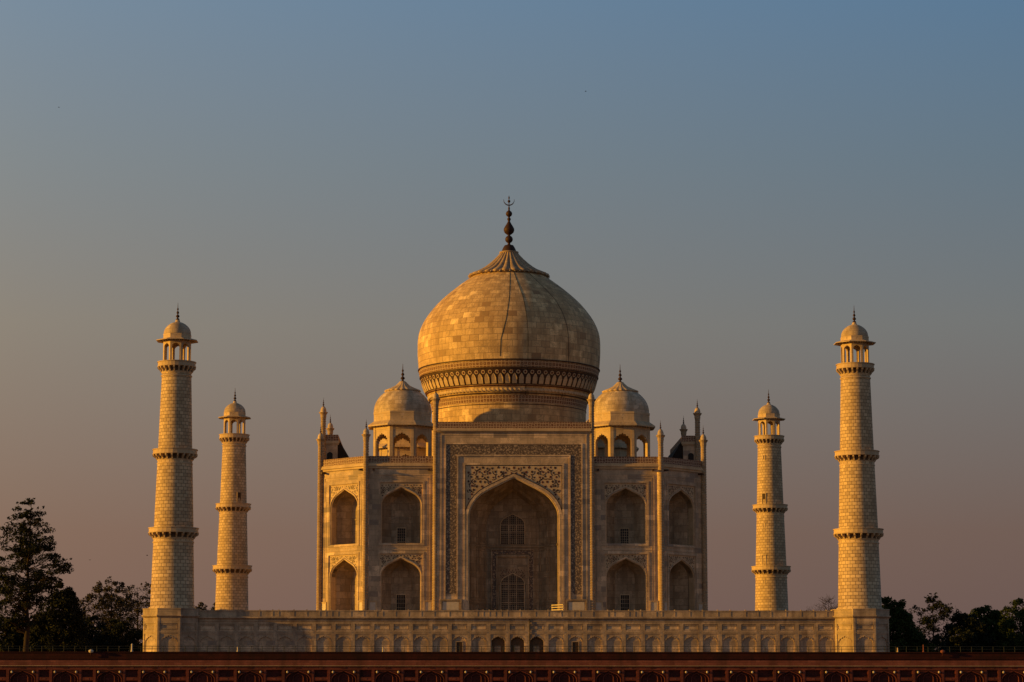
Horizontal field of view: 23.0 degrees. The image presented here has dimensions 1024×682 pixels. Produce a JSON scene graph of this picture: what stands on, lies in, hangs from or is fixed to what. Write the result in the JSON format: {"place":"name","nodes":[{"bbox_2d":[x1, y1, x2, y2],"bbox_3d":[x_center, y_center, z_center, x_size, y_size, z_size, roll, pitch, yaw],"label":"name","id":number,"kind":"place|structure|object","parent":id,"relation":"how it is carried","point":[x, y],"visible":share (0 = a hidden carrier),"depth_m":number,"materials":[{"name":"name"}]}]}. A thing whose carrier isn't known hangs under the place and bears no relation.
{"place":"outdoors","nodes":[
{"label":"outdoors","id":0,"kind":"place"},
{"bbox_2d":[0,0,1023,649],"label":"sky","id":1,"kind":"structure","parent":0,"point":[729,182],"materials":[{"name":"blue"}]},
{"bbox_2d":[198,609,835,651],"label":"marble platform","id":2,"kind":"structure","parent":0,"point":[247,630],"depth_m":332.69,"materials":[{"name":"beige stone"}]},
{"bbox_2d":[316,197,707,610],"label":"mausoleum","id":3,"kind":"structure","parent":2,"relation":"on","point":[509,477],"depth_m":358.42,"materials":[{"name":"stone"}]},
{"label":"terrace floor","id":4,"kind":"structure","parent":0,"visible":0},
{"bbox_2d":[0,616,39,651],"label":"tree","id":5,"kind":"object","parent":4,"relation":"on","point":[12,640],"visible":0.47,"depth_m":419.57,"materials":[{"name":"green plant"}]},
{"bbox_2d":[0,498,73,651],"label":"conifer","id":6,"kind":"object","parent":4,"relation":"on","point":[28,588],"visible":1,"depth_m":397.88,"materials":[{"name":"green plant"}]},
{"bbox_2d":[20,582,92,651],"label":"tree","id":7,"kind":"object","parent":4,"relation":"on","point":[66,627],"visible":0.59,"depth_m":415.97,"materials":[{"name":"green plant"}]},
{"bbox_2d":[76,615,116,651],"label":"tree","id":8,"kind":"object","parent":4,"relation":"on","point":[92,632],"visible":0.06,"depth_m":436.78,"materials":[{"name":"green plant"}]},
{"bbox_2d":[90,617,142,651],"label":"tree","id":9,"kind":"object","parent":4,"relation":"on","point":[117,637],"visible":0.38,"depth_m":425.51,"materials":[{"name":"green plant"}]},
{"bbox_2d":[141,308,199,651],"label":"minaret","id":10,"kind":"object","parent":4,"relation":"on","point":[170,615],"visible":0.99,"depth_m":332.94,"materials":[{"name":"stone"}]},
{"bbox_2d":[212,392,251,609],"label":"minaret","id":11,"kind":"object","parent":4,"relation":"on","point":[232,569],"visible":0.85,"depth_m":424.88,"materials":[{"name":"stone"}]},
{"bbox_2d":[751,389,790,610],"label":"minaret","id":12,"kind":"object","parent":4,"relation":"on","point":[770,570],"visible":0.84,"depth_m":427.20,"materials":[{"name":"stone"}]},
{"bbox_2d":[830,311,890,651],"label":"minaret","id":13,"kind":"object","parent":4,"relation":"on","point":[861,616],"visible":0.98,"depth_m":335.27,"materials":[{"name":"stone"}]},
{"bbox_2d":[881,596,936,651],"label":"tree","id":14,"kind":"object","parent":4,"relation":"on","point":[903,631],"visible":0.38,"depth_m":419.12,"materials":[{"name":"green plant"}]},
{"bbox_2d":[919,633,949,651],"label":"tree","id":15,"kind":"object","parent":4,"relation":"on","point":[936,640],"visible":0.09,"depth_m":423.86,"materials":[{"name":"green plant"}]},
{"bbox_2d":[941,612,997,651],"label":"tree","id":16,"kind":"object","parent":4,"relation":"on","point":[965,627],"visible":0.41,"depth_m":429.51,"materials":[{"name":"green plant"}]},
{"bbox_2d":[958,605,1014,651],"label":"tree","id":17,"kind":"object","parent":4,"relation":"on","point":[991,619],"visible":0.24,"depth_m":434.66,"materials":[{"name":"green plant"}]},
{"bbox_2d":[997,598,1023,651],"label":"tree","id":18,"kind":"object","parent":4,"relation":"on","point":[1013,626],"visible":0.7,"depth_m":425.83,"materials":[{"name":"green plant"}]},
{"label":"ground","id":19,"kind":"structure","parent":0,"visible":0},
{"bbox_2d":[0,652,1023,681],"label":"terrace wall","id":20,"kind":"structure","parent":19,"relation":"on","point":[530,667],"depth_m":321.22,"materials":[{"name":"red stone"}]},
{"bbox_2d":[8,646,1023,651],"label":"railing","id":21,"kind":"object","parent":20,"relation":"on","point":[649,646],"visible":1,"depth_m":322.32,"materials":[{"name":"brown stone"}]},
{"bbox_3d":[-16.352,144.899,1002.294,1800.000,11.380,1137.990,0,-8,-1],"label":"garden lawn","id":22,"kind":"structure","parent":0,"visible":0},
{"bbox_2d":[78,576,137,650],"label":"tree","id":23,"kind":"object","parent":22,"relation":"on","point":[103,603],"visible":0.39,"depth_m":447.19,"materials":[{"name":"green plant"}]},
{"bbox_2d":[112,582,150,646],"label":"tree","id":24,"kind":"object","parent":22,"relation":"on","point":[138,607],"visible":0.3,"depth_m":462.66,"materials":[{"name":"green plant"}]},
{"bbox_2d":[194,602,214,609],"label":"tree","id":25,"kind":"object","parent":22,"relation":"on","point":[200,605],"visible":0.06,"depth_m":566.53,"materials":[{"name":"green plant"}]},
{"bbox_2d":[806,596,837,610],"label":"tree","id":26,"kind":"object","parent":22,"relation":"on","point":[832,608],"visible":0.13,"depth_m":531.01,"materials":[{"name":"green plant"}]},
{"bbox_2d":[908,592,961,645],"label":"tree","id":27,"kind":"object","parent":22,"relation":"on","point":[928,620],"visible":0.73,"depth_m":442.38,"materials":[{"name":"green plant"}]}
]}

